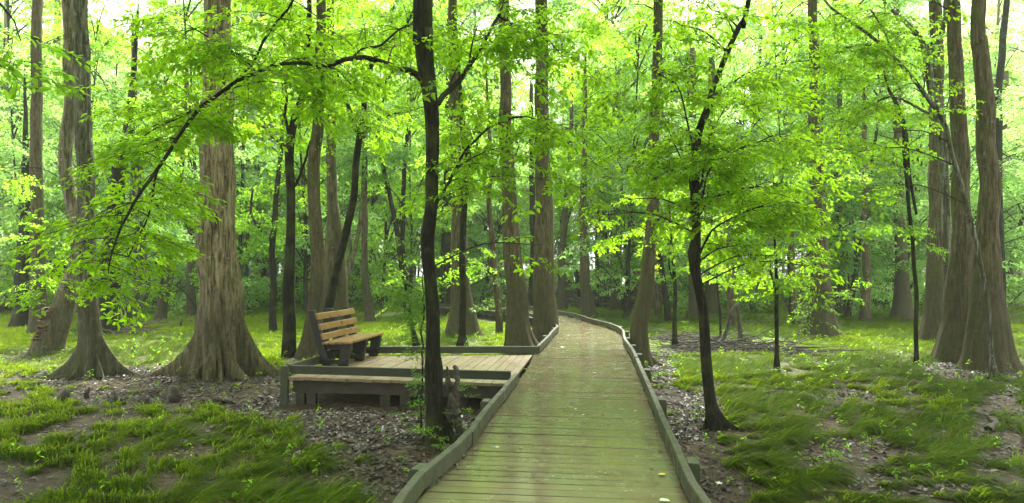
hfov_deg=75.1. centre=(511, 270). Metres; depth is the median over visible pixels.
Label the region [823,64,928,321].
tree
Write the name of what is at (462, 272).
tree
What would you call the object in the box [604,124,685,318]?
tree
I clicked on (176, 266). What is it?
tree
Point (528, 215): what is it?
tree
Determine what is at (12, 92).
tree
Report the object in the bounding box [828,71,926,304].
tree
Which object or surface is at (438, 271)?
tree
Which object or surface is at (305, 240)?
tree
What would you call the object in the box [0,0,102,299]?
tree
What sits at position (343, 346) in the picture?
bench
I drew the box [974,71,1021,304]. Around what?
tree
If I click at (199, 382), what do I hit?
fallen branch
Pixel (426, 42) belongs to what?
tree
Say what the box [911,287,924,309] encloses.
shrub
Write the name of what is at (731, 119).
tree
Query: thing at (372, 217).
tree
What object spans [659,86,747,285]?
tree
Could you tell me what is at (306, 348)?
tree
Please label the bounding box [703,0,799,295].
tree
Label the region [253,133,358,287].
tree
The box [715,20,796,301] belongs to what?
tree
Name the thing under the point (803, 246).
tree
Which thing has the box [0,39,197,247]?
tree
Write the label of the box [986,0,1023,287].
tree
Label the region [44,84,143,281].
tree
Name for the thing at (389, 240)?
tree
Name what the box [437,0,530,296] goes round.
tree
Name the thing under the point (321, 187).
tree
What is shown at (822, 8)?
tree
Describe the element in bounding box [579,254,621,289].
shrub
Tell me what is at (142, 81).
tree
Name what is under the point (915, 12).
tree
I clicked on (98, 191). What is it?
tree
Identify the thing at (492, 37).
tree
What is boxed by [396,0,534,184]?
tree
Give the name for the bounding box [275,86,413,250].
tree
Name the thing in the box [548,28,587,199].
tree
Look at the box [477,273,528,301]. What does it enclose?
shrub
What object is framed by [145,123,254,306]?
tree
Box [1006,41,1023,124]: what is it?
tree
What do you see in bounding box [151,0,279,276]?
tree
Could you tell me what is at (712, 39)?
tree
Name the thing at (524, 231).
tree
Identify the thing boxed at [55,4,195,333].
tree
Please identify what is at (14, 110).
tree
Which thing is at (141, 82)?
tree
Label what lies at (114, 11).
sky
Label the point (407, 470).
seedlings
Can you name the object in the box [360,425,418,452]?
fallen branch
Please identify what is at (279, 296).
shrub
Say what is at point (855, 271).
tree
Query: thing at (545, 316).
tree
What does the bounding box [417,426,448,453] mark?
seedling
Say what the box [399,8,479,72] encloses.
tree
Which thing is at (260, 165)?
tree
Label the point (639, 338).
tree
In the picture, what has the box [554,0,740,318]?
tree
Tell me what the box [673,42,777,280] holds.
tree
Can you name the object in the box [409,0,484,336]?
tree
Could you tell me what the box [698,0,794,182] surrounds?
tree
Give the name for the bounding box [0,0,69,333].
tree
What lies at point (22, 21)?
tree
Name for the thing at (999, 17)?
tree
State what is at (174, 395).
cypress knee
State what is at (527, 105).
tree
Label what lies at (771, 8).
tree
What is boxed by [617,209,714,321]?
tree
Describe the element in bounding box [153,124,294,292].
tree
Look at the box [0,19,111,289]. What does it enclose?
tree
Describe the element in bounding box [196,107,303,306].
tree
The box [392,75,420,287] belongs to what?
tree
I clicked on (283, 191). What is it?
tree
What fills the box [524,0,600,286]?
tree
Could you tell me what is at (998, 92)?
tree
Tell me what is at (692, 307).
tree
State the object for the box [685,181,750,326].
tree
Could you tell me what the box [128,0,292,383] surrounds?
tree
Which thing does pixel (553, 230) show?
tree
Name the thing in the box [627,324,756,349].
brush pile
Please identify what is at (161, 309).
tree
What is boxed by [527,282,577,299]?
brush pile
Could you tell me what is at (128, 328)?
brush pile
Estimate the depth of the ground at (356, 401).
8.34 m
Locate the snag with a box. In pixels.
[442,365,478,438]
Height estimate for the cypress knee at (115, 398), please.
0.239 m
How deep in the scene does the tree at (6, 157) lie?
39.20 m
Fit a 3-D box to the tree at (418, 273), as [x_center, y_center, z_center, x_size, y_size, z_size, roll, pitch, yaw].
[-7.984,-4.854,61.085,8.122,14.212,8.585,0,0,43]
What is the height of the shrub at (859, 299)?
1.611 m
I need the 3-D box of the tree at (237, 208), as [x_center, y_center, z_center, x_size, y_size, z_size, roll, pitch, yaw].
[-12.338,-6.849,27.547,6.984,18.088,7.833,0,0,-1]
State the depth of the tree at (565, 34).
68.30 m
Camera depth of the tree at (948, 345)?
14.87 m
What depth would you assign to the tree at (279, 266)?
65.27 m
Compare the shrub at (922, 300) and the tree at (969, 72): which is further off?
the tree at (969, 72)
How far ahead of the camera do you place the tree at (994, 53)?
42.39 m
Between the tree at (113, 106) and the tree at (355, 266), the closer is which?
the tree at (113, 106)
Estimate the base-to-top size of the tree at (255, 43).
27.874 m
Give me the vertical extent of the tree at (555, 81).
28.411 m
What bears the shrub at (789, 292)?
on the ground at (356, 401)
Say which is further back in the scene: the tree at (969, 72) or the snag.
the tree at (969, 72)
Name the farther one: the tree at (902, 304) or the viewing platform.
the tree at (902, 304)
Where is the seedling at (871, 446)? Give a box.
[860,432,879,450]
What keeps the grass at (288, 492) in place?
on the ground at (356, 401)
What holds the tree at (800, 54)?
on the ground at (356, 401)
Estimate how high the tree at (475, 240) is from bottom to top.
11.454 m
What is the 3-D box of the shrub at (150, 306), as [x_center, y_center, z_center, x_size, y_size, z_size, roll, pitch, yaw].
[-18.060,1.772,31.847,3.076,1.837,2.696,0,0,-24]
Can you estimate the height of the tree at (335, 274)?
10.173 m
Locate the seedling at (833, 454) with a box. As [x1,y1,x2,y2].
[809,439,848,468]
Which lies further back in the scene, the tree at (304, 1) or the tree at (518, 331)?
the tree at (304, 1)
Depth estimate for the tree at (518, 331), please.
15.45 m
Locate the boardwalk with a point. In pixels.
(563, 455)
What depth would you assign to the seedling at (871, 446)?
7.52 m
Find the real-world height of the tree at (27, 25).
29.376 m
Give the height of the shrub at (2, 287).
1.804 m
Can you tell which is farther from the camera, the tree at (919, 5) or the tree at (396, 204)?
the tree at (919, 5)
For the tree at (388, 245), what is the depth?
28.23 m
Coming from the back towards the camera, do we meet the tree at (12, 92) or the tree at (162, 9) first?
the tree at (162, 9)
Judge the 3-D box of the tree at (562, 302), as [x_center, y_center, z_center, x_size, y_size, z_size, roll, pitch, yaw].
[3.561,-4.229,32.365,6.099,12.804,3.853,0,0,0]
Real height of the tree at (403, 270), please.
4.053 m
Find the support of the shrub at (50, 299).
on the ground at (356, 401)
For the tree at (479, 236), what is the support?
on the ground at (356, 401)
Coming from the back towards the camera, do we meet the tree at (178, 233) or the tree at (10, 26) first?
the tree at (10, 26)
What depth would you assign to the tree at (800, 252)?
49.33 m
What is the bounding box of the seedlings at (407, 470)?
[0,325,1023,497]
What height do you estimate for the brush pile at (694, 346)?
0.668 m
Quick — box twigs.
[0,348,1023,502]
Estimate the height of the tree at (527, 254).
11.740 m
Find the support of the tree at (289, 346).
on the ground at (356, 401)
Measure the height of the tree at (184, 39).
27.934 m
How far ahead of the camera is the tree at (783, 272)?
53.98 m
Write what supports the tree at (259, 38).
on the ground at (356, 401)
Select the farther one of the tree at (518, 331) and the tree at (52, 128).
the tree at (52, 128)
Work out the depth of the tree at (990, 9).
45.55 m
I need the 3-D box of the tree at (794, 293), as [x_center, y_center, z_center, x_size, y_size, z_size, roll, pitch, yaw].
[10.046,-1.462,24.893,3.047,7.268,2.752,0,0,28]
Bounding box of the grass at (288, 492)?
[0,289,1023,502]
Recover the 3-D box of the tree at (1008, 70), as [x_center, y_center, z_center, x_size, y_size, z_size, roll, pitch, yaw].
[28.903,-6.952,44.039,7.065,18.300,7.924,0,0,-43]
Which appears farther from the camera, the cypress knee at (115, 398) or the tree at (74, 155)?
the tree at (74, 155)
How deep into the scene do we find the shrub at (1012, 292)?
34.26 m
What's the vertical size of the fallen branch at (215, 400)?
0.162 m
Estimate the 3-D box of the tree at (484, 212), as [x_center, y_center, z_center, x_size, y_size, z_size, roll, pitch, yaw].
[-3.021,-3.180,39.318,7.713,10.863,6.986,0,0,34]
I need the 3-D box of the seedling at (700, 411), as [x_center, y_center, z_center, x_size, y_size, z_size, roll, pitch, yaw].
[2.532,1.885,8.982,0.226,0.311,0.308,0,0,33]
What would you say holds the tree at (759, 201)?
on the ground at (356, 401)
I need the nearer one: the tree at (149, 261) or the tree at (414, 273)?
the tree at (149, 261)
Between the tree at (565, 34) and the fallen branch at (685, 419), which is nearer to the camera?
the fallen branch at (685, 419)
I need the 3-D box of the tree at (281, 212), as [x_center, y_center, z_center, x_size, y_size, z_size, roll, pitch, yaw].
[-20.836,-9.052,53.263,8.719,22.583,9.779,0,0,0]
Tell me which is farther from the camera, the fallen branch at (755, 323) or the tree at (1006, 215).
the tree at (1006, 215)
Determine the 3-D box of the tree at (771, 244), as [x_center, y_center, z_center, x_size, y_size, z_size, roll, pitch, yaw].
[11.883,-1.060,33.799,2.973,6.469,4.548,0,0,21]
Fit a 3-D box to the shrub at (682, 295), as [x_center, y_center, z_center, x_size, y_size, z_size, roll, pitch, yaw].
[8.430,1.745,30.246,3.410,2.036,2.989,0,0,-32]
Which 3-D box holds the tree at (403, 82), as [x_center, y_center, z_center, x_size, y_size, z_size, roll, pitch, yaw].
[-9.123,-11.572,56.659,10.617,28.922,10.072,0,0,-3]
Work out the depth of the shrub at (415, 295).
29.36 m
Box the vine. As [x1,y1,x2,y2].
[381,273,446,435]
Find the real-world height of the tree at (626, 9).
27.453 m
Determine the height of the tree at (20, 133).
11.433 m
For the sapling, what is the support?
on the ground at (356, 401)
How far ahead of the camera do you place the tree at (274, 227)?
22.39 m
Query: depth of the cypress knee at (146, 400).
9.99 m
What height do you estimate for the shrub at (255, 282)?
2.979 m
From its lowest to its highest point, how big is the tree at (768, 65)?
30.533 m
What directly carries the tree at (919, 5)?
on the ground at (356, 401)
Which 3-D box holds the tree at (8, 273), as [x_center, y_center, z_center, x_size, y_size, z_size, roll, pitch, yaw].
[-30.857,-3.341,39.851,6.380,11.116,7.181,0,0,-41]
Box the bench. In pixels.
[308,306,382,365]
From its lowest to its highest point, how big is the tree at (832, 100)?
14.119 m
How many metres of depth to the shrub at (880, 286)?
34.35 m
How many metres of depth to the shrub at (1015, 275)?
35.53 m
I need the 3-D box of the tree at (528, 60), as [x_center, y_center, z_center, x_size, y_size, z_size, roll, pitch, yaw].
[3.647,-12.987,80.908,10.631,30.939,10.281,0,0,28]
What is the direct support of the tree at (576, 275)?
on the ground at (356, 401)
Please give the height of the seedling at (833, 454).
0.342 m
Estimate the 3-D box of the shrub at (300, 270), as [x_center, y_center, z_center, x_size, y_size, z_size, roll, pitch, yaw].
[-8.156,0.857,32.463,5.061,2.507,4.242,0,0,-40]
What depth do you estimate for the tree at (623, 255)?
30.61 m
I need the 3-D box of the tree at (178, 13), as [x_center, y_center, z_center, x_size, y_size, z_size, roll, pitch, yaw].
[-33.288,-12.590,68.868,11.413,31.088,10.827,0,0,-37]
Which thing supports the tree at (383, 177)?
on the ground at (356, 401)
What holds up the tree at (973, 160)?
on the ground at (356, 401)
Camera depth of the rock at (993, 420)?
8.58 m
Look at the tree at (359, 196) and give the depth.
46.88 m
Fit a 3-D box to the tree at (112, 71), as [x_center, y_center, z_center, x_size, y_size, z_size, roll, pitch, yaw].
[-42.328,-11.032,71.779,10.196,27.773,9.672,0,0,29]
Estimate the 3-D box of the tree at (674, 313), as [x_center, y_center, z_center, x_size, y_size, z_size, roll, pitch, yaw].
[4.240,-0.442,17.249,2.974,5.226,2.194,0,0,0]
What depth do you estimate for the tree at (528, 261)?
48.09 m
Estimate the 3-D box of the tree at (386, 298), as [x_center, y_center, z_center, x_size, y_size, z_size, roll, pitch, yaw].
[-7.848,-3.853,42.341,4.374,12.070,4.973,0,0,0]
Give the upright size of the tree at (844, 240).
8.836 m
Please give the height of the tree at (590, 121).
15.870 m
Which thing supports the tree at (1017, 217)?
on the ground at (356, 401)
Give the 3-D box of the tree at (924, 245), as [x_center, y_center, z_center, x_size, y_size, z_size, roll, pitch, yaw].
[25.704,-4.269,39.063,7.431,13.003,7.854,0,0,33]
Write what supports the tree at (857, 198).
on the ground at (356, 401)
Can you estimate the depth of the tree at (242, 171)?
32.78 m
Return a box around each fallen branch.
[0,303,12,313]
[190,373,210,385]
[200,398,232,404]
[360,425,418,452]
[669,402,692,424]
[742,319,773,326]
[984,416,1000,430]
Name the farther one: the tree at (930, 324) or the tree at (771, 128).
the tree at (771, 128)
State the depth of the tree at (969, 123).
28.59 m
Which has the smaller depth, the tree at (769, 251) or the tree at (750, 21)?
the tree at (769, 251)
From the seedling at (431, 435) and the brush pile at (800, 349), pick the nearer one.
the seedling at (431, 435)
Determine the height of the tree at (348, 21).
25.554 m
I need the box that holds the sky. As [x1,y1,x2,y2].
[0,0,1023,274]
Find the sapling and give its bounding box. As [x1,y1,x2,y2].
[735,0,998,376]
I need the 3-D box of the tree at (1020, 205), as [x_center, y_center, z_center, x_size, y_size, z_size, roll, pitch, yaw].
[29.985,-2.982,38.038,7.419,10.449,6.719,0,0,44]
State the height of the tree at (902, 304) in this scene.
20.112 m
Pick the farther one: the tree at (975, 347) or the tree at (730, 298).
the tree at (730, 298)
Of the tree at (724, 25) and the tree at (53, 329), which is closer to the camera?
the tree at (53, 329)
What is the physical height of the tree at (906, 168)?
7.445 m
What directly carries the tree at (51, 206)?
on the ground at (356, 401)
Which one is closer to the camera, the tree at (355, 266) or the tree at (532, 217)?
the tree at (532, 217)
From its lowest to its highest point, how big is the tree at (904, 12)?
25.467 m
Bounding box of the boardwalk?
[393,302,711,502]
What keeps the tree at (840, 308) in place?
on the ground at (356, 401)
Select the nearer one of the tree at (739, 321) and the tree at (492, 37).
the tree at (739, 321)
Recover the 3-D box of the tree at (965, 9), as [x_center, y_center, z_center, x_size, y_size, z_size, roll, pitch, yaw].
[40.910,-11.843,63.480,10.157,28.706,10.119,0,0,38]
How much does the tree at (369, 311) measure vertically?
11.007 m
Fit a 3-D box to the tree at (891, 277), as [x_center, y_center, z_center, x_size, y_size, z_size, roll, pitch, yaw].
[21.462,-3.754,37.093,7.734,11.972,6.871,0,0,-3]
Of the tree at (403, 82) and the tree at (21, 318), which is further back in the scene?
the tree at (403, 82)
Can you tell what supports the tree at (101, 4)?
on the ground at (356, 401)
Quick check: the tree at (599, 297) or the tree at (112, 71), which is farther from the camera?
the tree at (112, 71)
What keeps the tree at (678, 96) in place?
on the ground at (356, 401)
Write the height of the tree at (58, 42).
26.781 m
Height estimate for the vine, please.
2.413 m
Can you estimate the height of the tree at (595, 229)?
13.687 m
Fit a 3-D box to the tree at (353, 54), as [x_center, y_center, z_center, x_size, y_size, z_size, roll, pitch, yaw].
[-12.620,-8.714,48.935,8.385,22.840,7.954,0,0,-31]
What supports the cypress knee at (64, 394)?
on the ground at (356, 401)
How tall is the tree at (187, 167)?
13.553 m
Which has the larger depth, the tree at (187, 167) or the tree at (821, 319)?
the tree at (187, 167)
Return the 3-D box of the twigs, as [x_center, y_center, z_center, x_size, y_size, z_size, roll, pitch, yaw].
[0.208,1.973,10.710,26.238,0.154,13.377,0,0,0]
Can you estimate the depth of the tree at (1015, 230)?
31.03 m
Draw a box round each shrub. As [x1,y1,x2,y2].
[0,276,47,303]
[10,283,58,306]
[120,289,158,312]
[168,276,269,315]
[169,280,252,304]
[242,272,308,311]
[295,263,380,305]
[375,286,446,315]
[408,276,438,291]
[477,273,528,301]
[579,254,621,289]
[661,269,725,300]
[661,287,739,315]
[779,279,808,300]
[845,263,893,308]
[846,293,878,310]
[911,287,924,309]
[1006,284,1023,303]
[1008,265,1023,287]
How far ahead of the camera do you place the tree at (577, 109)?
42.31 m
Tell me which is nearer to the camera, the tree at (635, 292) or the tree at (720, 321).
the tree at (720, 321)
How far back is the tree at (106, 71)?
50.40 m
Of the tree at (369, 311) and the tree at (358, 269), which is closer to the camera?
the tree at (369, 311)
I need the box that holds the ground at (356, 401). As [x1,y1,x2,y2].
[0,275,1023,502]
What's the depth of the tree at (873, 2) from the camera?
35.48 m
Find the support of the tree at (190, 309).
on the ground at (356, 401)
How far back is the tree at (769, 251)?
13.30 m
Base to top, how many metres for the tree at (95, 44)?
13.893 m
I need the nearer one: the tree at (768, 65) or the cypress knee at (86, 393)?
the cypress knee at (86, 393)
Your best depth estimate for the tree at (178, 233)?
22.90 m
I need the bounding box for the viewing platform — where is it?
[280,346,538,406]
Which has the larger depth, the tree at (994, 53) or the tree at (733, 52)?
the tree at (994, 53)
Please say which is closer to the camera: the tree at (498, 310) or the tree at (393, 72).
the tree at (498, 310)
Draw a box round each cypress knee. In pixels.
[57,387,69,402]
[83,387,90,397]
[112,391,117,404]
[141,397,149,403]
[166,384,182,401]
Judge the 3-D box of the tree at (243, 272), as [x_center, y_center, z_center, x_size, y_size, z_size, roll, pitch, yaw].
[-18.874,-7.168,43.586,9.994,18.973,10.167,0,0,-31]
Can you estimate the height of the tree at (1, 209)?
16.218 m
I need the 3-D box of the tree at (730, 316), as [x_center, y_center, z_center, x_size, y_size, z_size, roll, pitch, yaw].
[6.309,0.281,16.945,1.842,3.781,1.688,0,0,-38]
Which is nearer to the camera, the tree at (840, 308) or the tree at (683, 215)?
the tree at (840, 308)
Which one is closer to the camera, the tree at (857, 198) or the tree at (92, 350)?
the tree at (92, 350)
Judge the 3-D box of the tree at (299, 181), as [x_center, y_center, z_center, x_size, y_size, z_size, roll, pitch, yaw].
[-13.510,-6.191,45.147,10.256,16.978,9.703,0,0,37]
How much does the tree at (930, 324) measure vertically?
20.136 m
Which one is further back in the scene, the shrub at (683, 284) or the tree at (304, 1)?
the tree at (304, 1)
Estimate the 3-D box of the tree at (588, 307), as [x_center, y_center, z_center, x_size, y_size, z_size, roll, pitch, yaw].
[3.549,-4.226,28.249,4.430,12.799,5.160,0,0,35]
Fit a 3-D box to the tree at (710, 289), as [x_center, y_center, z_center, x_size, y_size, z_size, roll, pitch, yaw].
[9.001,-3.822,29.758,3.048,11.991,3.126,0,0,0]
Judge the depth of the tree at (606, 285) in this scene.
43.88 m
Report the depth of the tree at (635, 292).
40.42 m
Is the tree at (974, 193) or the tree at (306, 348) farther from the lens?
the tree at (974, 193)
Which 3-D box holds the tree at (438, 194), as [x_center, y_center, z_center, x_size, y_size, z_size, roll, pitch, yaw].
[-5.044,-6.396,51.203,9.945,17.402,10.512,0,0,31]
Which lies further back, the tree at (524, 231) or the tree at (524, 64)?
the tree at (524, 64)
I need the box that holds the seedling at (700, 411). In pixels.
[689,399,703,419]
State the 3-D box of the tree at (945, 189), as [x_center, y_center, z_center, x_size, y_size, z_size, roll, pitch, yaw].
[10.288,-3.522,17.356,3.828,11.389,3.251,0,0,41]
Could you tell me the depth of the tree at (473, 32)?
53.64 m
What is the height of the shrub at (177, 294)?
2.086 m
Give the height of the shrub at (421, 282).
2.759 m
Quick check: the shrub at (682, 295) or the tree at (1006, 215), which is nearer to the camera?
the shrub at (682, 295)
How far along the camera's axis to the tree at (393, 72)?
54.12 m
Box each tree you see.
[0,0,61,181]
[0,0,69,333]
[0,0,76,354]
[0,0,97,42]
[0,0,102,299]
[0,0,130,302]
[0,0,146,296]
[0,0,626,448]
[0,3,96,101]
[0,7,50,57]
[0,12,92,42]
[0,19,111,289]
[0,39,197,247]
[0,43,68,327]
[0,70,48,275]
[0,111,128,304]
[0,117,20,255]
[0,122,76,261]
[0,131,57,299]
[1,85,116,272]
[8,100,121,256]
[15,0,161,286]
[20,87,160,262]
[21,0,139,383]
[22,0,127,185]
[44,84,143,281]
[49,21,202,305]
[50,52,178,260]
[52,28,150,261]
[53,102,182,306]
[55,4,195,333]
[91,33,153,79]
[93,16,196,326]
[96,122,186,278]
[105,34,197,270]
[109,51,199,321]
[116,128,198,307]
[117,0,236,292]
[122,0,305,309]
[125,102,261,288]
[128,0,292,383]
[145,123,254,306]
[147,0,203,268]
[147,68,198,318]
[148,24,300,277]
[149,0,200,95]
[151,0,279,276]
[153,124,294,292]
[183,135,303,304]
[196,104,302,311]
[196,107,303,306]
[231,0,409,357]
[232,0,315,284]
[232,21,380,312]
[233,0,390,358]
[235,27,281,277]
[235,29,326,331]
[236,4,294,104]
[238,24,399,310]
[240,0,314,274]
[249,263,282,276]
[252,66,370,267]
[253,97,379,259]
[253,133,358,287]
[272,0,472,312]
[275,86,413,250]
[292,0,393,200]
[295,4,456,340]
[299,71,444,288]
[305,0,419,294]
[306,1,418,300]
[307,104,403,286]
[314,0,393,338]
[322,65,424,321]
[323,124,440,305]
[337,0,484,307]
[339,153,438,300]
[340,74,471,319]
[353,64,443,288]
[355,163,417,301]
[366,8,421,251]
[370,0,443,287]
[375,201,446,345]
[383,1,491,289]
[389,14,534,314]
[389,124,527,301]
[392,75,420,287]
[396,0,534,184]
[398,83,513,240]
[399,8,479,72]
[404,12,511,345]
[406,186,424,284]
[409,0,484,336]
[415,107,535,302]
[417,0,512,292]
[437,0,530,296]
[443,0,526,291]
[444,38,532,302]
[465,0,538,354]
[466,34,532,332]
[466,137,554,294]
[467,129,557,299]
[472,210,527,278]
[477,105,575,282]
[488,83,564,305]
[492,40,529,100]
[509,0,640,342]
[510,0,598,169]
[513,82,553,118]
[514,46,573,218]
[517,60,613,287]
[518,119,568,271]
[520,137,591,284]
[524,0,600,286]
[524,50,632,309]
[525,0,676,288]
[529,20,644,317]
[547,0,665,287]
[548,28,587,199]
[551,34,685,308]
[552,0,717,311]
[553,126,609,281]
[553,207,594,296]
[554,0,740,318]
[556,0,874,431]
[556,144,642,255]
[558,2,684,293]
[561,8,675,310]
[571,177,642,289]
[578,0,692,283]
[586,0,730,366]
[593,134,684,298]
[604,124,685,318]
[609,0,745,303]
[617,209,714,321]
[618,160,735,347]
[629,25,792,296]
[636,62,747,298]
[645,0,735,288]
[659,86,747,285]
[660,67,831,311]
[661,47,731,320]
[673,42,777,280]
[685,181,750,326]
[688,49,738,315]
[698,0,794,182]
[701,174,840,372]
[702,236,744,335]
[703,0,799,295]
[710,220,769,338]
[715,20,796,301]
[715,236,792,348]
[720,109,807,305]
[722,12,926,257]
[723,194,773,309]
[732,0,876,317]
[734,0,858,298]
[739,159,810,324]
[746,0,905,291]
[753,30,796,276]
[757,0,831,274]
[763,129,807,280]
[767,0,871,337]
[767,0,893,316]
[775,162,890,294]
[776,156,882,255]
[781,39,891,272]
[789,6,951,318]
[792,0,849,120]
[792,53,888,298]
[815,0,970,295]
[817,0,948,294]
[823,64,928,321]
[827,0,996,293]
[828,0,951,321]
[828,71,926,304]
[829,0,1023,297]
[844,94,973,306]
[850,32,949,364]
[859,69,1023,305]
[877,21,1021,261]
[881,0,973,362]
[885,31,1017,285]
[886,86,1022,260]
[891,1,928,207]
[902,0,987,190]
[903,2,998,267]
[908,22,1023,226]
[918,0,944,342]
[924,142,1023,295]
[925,82,1023,305]
[925,93,1023,306]
[943,0,1023,106]
[949,129,1023,261]
[957,0,1023,372]
[970,0,1023,295]
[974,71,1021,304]
[974,135,1023,298]
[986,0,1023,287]
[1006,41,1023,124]
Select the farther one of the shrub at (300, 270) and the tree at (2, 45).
the tree at (2, 45)
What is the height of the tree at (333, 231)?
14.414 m
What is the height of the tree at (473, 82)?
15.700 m
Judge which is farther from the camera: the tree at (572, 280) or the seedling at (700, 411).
the tree at (572, 280)
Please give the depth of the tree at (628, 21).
56.77 m
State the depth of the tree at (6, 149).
42.10 m
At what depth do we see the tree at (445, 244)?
30.82 m
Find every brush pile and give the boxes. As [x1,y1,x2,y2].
[70,317,176,335]
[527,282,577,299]
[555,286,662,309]
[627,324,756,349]
[648,324,803,356]
[711,331,861,359]
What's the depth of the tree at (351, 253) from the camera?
26.93 m
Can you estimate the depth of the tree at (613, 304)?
33.82 m
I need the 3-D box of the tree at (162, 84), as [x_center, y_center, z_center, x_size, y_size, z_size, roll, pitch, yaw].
[-16.253,-4.147,29.677,6.825,12.736,6.709,0,0,26]

